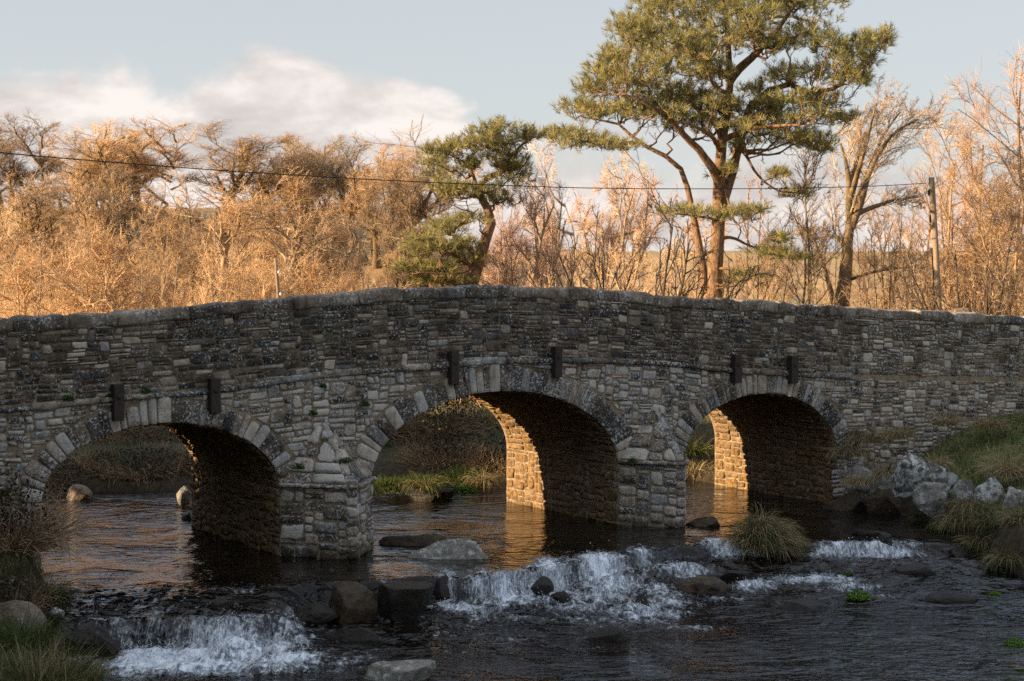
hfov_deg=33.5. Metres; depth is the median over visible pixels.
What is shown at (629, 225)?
bare tree
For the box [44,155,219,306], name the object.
bare tree
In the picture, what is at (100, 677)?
grass clump
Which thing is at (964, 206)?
bare bush
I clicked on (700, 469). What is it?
grass tuft
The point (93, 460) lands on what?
bramble bush
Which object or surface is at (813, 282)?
sapling
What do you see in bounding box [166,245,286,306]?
bare bush
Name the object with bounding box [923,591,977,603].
shoal stone
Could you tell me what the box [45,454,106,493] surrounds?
bramble bush
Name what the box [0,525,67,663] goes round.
bank grass
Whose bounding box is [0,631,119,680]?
grass clump
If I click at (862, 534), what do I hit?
submerged stone
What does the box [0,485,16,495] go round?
wall plant
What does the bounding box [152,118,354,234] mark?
bare tree
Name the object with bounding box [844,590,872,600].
water plant
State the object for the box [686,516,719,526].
stone
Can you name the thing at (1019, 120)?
bare tree
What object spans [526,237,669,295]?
bare bush
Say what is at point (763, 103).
scots pine
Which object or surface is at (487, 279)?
bare bush
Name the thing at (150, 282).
bare bush
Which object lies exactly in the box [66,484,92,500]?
stream rock
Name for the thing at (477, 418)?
gorse bush
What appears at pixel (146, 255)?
shrub
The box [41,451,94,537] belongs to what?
bank bush
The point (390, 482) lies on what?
turf hummock
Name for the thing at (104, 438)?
bramble bush
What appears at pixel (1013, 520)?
grass tuft
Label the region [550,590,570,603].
dark stone
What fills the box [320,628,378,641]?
shoal stone
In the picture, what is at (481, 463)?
bramble bush
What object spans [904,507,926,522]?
grass tuft
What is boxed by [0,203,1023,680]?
ground
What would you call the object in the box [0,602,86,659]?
grass clump
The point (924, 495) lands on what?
bank rock
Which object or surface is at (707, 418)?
bank grass
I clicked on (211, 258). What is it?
bare bush
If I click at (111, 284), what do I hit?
bare bush
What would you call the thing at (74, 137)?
bare tree
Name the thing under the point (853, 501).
ledge rock
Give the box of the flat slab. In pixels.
[378,534,448,545]
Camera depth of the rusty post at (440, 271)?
51.41 m
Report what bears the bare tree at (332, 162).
on the ground at (1014, 535)
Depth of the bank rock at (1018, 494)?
26.56 m
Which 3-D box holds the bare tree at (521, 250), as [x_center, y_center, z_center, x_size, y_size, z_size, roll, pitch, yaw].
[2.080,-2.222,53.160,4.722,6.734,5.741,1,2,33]
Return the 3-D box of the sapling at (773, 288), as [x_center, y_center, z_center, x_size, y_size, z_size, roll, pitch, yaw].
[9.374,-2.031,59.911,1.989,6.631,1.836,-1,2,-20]
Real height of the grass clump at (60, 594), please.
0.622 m
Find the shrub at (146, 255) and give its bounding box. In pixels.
[42,224,196,310]
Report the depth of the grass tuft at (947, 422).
30.69 m
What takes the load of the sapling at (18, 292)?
on the ground at (1014, 535)
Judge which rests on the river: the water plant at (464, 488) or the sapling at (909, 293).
the water plant at (464, 488)
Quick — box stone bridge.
[0,284,1023,572]
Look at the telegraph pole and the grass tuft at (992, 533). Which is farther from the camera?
the telegraph pole
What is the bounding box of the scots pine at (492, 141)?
[381,113,568,286]
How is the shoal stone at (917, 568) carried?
on the river
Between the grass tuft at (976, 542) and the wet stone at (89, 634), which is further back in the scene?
the grass tuft at (976, 542)
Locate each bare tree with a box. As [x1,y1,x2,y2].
[0,109,70,249]
[0,157,188,299]
[0,169,130,305]
[0,205,110,311]
[23,111,214,225]
[30,131,182,215]
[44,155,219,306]
[64,122,171,217]
[141,206,266,302]
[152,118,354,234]
[158,164,369,305]
[236,183,363,296]
[243,137,326,225]
[255,132,382,244]
[278,133,370,223]
[295,212,453,291]
[309,114,485,268]
[348,151,456,263]
[348,193,483,289]
[477,160,667,291]
[494,127,690,293]
[568,149,743,298]
[691,206,796,301]
[851,72,1023,315]
[852,187,971,309]
[926,143,1023,315]
[941,40,1023,304]
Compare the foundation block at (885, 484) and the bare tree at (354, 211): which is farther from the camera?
the bare tree at (354, 211)
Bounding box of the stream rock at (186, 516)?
[181,511,190,519]
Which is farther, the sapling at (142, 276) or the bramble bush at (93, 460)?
the sapling at (142, 276)
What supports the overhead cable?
attached to the telegraph pole
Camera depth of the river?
22.80 m
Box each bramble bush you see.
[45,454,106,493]
[53,436,190,486]
[91,425,179,445]
[162,444,190,476]
[390,424,493,472]
[448,426,506,475]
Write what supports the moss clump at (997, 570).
on the ground at (1014, 535)
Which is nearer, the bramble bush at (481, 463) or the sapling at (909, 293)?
the bramble bush at (481, 463)
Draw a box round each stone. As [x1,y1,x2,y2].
[48,606,64,618]
[63,628,95,654]
[91,635,119,659]
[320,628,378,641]
[400,487,455,501]
[531,576,553,594]
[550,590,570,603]
[588,626,629,640]
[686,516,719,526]
[721,570,757,581]
[775,598,828,611]
[850,529,893,539]
[878,533,892,545]
[895,562,936,574]
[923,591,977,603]
[949,545,976,556]
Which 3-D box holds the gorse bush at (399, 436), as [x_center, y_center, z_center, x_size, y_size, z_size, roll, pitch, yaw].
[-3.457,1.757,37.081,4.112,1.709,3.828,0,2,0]
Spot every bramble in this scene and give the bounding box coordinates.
[0,456,111,584]
[0,553,83,626]
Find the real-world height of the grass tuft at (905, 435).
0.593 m
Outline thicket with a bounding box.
[0,263,528,407]
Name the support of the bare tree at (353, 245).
on the ground at (1014, 535)
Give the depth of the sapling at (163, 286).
45.98 m
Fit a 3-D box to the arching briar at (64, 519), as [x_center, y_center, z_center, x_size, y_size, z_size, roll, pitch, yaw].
[-5.899,2.455,21.693,0.718,0.973,0.179,1,2,20]
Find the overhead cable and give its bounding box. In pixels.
[0,152,925,188]
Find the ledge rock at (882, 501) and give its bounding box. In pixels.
[864,489,902,513]
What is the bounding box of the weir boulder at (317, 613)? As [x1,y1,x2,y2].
[294,602,339,624]
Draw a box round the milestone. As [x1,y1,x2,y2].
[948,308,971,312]
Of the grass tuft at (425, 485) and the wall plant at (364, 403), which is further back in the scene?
the grass tuft at (425, 485)
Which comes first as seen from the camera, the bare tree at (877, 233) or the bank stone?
the bank stone
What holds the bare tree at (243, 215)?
on the ground at (1014, 535)
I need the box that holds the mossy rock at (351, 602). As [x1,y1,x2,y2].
[328,581,377,623]
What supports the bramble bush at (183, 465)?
on the ground at (1014, 535)
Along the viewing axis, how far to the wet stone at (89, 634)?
20.27 m
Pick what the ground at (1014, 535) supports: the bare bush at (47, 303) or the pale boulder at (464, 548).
the bare bush at (47, 303)
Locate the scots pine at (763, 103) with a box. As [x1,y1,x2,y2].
[542,0,899,297]
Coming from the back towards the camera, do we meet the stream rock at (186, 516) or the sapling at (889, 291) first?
the sapling at (889, 291)
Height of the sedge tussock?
0.990 m
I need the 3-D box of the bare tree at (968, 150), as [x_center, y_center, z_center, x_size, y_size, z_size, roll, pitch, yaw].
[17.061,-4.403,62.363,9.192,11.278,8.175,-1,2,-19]
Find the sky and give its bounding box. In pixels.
[0,0,1023,254]
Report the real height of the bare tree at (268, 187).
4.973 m
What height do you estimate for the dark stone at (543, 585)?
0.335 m
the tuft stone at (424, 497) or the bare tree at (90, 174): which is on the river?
the tuft stone at (424, 497)
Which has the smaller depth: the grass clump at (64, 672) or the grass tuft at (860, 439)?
the grass clump at (64, 672)
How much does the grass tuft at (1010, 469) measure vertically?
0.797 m
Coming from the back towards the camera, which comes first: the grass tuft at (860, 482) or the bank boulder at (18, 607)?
the grass tuft at (860, 482)
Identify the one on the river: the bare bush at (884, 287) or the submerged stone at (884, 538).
the submerged stone at (884, 538)
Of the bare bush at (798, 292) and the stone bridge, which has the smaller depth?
the stone bridge
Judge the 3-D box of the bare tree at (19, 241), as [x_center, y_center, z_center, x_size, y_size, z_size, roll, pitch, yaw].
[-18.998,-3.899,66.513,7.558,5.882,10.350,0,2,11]
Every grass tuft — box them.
[399,468,456,498]
[459,465,506,492]
[684,432,714,458]
[686,454,714,480]
[817,434,876,463]
[832,464,882,490]
[836,416,897,451]
[860,455,895,483]
[874,417,929,444]
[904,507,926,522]
[919,408,973,431]
[920,449,955,468]
[921,504,961,534]
[930,492,994,538]
[939,484,1003,517]
[953,526,997,556]
[958,508,1015,535]
[966,404,1019,433]
[967,537,1023,574]
[968,441,1023,486]
[974,507,1016,550]
[986,495,1023,531]
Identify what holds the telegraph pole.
on the ground at (1014, 535)
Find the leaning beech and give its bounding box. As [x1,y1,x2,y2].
[795,71,956,306]
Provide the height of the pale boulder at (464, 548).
0.645 m
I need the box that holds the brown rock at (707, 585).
[676,575,731,594]
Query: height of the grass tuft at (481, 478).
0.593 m
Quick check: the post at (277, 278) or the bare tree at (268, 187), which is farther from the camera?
the bare tree at (268, 187)
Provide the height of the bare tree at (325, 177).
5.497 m
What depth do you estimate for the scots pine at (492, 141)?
51.56 m
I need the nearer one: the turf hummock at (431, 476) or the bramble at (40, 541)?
the bramble at (40, 541)
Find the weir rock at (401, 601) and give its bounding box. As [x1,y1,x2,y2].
[377,581,433,622]
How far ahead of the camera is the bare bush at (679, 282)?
57.55 m
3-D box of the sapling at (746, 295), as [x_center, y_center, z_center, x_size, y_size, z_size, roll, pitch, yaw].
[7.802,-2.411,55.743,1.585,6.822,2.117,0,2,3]
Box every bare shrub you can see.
[522,186,775,298]
[890,203,1023,315]
[1008,283,1023,315]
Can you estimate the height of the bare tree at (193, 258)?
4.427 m
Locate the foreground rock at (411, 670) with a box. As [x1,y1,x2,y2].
[364,659,435,680]
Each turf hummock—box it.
[372,474,416,496]
[393,471,457,491]
[434,463,495,483]
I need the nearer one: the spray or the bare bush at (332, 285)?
the spray
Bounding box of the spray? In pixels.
[85,533,931,662]
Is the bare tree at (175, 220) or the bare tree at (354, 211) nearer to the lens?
the bare tree at (175, 220)
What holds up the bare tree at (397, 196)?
on the ground at (1014, 535)
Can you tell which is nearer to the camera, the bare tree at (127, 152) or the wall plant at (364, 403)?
the wall plant at (364, 403)
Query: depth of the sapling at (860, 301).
52.92 m
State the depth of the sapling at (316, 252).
51.88 m
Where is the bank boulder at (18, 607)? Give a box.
[0,600,46,635]
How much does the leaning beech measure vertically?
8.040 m
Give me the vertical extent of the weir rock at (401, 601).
0.625 m
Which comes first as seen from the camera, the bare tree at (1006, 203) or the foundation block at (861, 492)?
the foundation block at (861, 492)
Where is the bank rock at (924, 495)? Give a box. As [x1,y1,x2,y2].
[910,482,949,521]
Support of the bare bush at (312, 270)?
on the ground at (1014, 535)
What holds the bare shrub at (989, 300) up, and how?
on the ground at (1014, 535)
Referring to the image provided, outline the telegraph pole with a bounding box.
[928,177,941,309]
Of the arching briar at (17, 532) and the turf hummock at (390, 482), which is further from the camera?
the turf hummock at (390, 482)
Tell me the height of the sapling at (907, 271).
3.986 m
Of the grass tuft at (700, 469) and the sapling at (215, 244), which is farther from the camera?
the sapling at (215, 244)
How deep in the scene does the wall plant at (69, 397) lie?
23.12 m
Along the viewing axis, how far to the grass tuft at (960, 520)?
26.59 m
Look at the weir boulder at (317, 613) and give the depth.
21.61 m
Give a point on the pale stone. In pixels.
(59, 611)
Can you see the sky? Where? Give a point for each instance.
(320, 69)
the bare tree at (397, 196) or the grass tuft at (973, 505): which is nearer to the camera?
the grass tuft at (973, 505)
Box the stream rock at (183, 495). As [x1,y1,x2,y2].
[176,486,190,505]
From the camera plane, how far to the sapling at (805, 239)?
54.98 m
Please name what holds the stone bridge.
on the ground at (1014, 535)
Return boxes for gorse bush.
[382,409,446,447]
[396,397,500,442]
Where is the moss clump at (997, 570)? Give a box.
[986,565,1008,574]
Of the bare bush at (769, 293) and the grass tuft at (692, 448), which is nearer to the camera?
the grass tuft at (692, 448)
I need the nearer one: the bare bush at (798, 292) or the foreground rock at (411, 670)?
the foreground rock at (411, 670)
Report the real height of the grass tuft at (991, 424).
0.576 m
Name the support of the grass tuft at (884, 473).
on the foundation block at (885, 484)
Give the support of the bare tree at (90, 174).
on the ground at (1014, 535)
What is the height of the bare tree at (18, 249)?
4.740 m
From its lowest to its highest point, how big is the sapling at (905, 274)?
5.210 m
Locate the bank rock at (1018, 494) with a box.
[1002,486,1023,508]
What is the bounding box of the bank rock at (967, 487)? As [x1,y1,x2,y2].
[950,479,974,503]
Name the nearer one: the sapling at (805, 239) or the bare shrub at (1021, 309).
the bare shrub at (1021, 309)
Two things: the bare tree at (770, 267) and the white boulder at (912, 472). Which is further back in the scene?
the bare tree at (770, 267)
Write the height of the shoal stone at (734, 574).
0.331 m
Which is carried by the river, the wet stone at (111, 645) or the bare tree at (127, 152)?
the wet stone at (111, 645)
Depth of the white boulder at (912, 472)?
28.26 m
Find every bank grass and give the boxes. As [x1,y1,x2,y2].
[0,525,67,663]
[50,399,714,489]
[876,408,1023,522]
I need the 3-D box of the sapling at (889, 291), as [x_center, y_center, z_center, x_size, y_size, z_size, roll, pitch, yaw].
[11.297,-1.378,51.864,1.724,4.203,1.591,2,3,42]
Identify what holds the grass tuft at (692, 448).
on the ground at (1014, 535)
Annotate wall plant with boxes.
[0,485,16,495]
[63,393,74,400]
[142,387,150,392]
[290,462,304,469]
[309,410,317,414]
[339,456,353,462]
[359,399,370,405]
[627,456,638,462]
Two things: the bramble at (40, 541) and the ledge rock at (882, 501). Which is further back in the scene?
the ledge rock at (882, 501)
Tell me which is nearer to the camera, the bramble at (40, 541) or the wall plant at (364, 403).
the bramble at (40, 541)
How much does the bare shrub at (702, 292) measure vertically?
5.807 m
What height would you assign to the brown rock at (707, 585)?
0.429 m
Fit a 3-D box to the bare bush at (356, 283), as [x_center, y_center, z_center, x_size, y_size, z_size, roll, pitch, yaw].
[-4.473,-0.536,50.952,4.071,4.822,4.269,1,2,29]
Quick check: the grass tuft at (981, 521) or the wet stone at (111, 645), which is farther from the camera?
the grass tuft at (981, 521)
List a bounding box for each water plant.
[451,483,479,492]
[842,571,855,574]
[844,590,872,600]
[987,591,1003,595]
[1003,637,1023,646]
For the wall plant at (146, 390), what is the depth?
23.71 m
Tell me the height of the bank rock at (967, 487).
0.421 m
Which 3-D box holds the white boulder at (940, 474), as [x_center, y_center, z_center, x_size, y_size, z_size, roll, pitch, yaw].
[7.185,2.333,28.623,0.631,0.658,0.370,0,2,-13]
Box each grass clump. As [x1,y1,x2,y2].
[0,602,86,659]
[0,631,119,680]
[20,565,89,606]
[52,649,123,680]
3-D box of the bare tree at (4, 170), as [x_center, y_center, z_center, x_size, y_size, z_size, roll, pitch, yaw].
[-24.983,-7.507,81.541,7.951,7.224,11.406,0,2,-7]
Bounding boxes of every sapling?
[0,235,54,317]
[54,214,95,312]
[131,212,186,309]
[147,233,194,308]
[201,205,246,303]
[280,221,330,294]
[728,161,773,299]
[755,189,807,302]
[774,148,845,304]
[797,209,852,305]
[840,214,886,308]
[853,228,906,308]
[873,200,931,309]
[886,240,947,309]
[894,238,942,310]
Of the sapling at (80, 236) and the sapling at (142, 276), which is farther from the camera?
the sapling at (80, 236)
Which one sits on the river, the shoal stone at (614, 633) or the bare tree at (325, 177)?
the shoal stone at (614, 633)
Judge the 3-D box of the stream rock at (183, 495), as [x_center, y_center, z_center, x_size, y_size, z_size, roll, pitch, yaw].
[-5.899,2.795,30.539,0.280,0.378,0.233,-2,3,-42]
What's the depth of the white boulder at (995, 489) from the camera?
27.15 m
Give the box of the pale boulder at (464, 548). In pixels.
[406,538,489,558]
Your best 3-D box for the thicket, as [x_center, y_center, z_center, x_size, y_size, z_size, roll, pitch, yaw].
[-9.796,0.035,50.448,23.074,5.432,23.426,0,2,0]
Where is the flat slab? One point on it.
(420, 540)
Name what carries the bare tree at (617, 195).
on the ground at (1014, 535)
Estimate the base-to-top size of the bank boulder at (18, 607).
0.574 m
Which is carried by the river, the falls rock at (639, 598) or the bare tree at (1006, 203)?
the falls rock at (639, 598)
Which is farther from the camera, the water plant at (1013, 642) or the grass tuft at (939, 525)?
the grass tuft at (939, 525)
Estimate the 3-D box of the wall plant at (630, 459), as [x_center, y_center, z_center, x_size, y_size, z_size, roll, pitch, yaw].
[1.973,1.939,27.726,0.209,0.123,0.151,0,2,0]
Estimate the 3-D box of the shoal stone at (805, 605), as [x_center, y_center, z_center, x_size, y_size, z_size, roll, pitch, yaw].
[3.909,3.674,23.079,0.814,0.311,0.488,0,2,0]
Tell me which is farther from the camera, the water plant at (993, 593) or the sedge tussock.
the sedge tussock
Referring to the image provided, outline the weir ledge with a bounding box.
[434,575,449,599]
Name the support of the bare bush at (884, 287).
on the ground at (1014, 535)
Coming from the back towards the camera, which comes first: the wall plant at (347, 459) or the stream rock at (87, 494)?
the stream rock at (87, 494)
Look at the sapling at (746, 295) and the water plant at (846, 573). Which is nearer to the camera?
the water plant at (846, 573)
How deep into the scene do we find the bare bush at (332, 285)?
48.80 m
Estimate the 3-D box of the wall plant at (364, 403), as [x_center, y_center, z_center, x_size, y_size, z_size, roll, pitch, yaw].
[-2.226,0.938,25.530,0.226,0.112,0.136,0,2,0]
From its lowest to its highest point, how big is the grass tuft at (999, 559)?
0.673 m
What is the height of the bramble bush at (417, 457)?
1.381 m
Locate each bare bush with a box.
[0,225,178,317]
[0,247,86,315]
[54,230,195,314]
[128,233,238,306]
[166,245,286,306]
[213,252,354,301]
[280,251,384,294]
[320,244,411,291]
[479,172,577,287]
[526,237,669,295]
[622,233,742,298]
[695,280,791,300]
[749,267,882,306]
[849,279,952,310]
[900,161,1023,312]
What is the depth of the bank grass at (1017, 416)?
30.43 m
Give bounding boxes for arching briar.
[5,505,30,551]
[30,494,72,571]
[35,506,66,553]
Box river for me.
[40,480,1023,680]
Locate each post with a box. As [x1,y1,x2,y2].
[274,258,281,297]
[439,259,442,286]
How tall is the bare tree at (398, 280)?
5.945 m
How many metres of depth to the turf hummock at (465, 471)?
33.37 m
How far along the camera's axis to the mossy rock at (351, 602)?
21.76 m
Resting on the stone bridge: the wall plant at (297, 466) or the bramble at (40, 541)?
the wall plant at (297, 466)
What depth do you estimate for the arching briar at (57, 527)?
21.52 m
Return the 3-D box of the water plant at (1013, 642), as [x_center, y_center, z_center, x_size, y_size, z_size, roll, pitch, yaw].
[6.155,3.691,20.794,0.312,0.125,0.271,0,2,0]
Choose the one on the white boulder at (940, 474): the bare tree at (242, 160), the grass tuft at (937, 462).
the grass tuft at (937, 462)
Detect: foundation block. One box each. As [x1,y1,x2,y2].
[845,465,876,499]
[875,470,893,489]
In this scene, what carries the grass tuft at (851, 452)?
attached to the stone bridge
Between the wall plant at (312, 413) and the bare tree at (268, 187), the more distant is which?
the bare tree at (268, 187)
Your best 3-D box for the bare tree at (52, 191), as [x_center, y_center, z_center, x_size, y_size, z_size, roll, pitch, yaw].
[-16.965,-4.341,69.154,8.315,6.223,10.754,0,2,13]
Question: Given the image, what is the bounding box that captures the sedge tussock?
[719,497,818,567]
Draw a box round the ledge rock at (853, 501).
[823,492,865,510]
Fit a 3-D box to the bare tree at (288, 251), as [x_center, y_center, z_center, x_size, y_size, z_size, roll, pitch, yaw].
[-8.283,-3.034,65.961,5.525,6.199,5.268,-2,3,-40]
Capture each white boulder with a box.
[891,453,931,497]
[924,460,958,496]
[972,477,1005,509]
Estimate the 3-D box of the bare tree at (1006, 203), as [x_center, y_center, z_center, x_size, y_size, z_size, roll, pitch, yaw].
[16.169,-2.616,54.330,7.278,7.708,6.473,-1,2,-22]
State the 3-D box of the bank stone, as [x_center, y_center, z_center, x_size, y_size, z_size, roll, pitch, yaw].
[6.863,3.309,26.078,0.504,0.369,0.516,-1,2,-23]
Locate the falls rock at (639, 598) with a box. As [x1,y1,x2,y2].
[635,595,648,605]

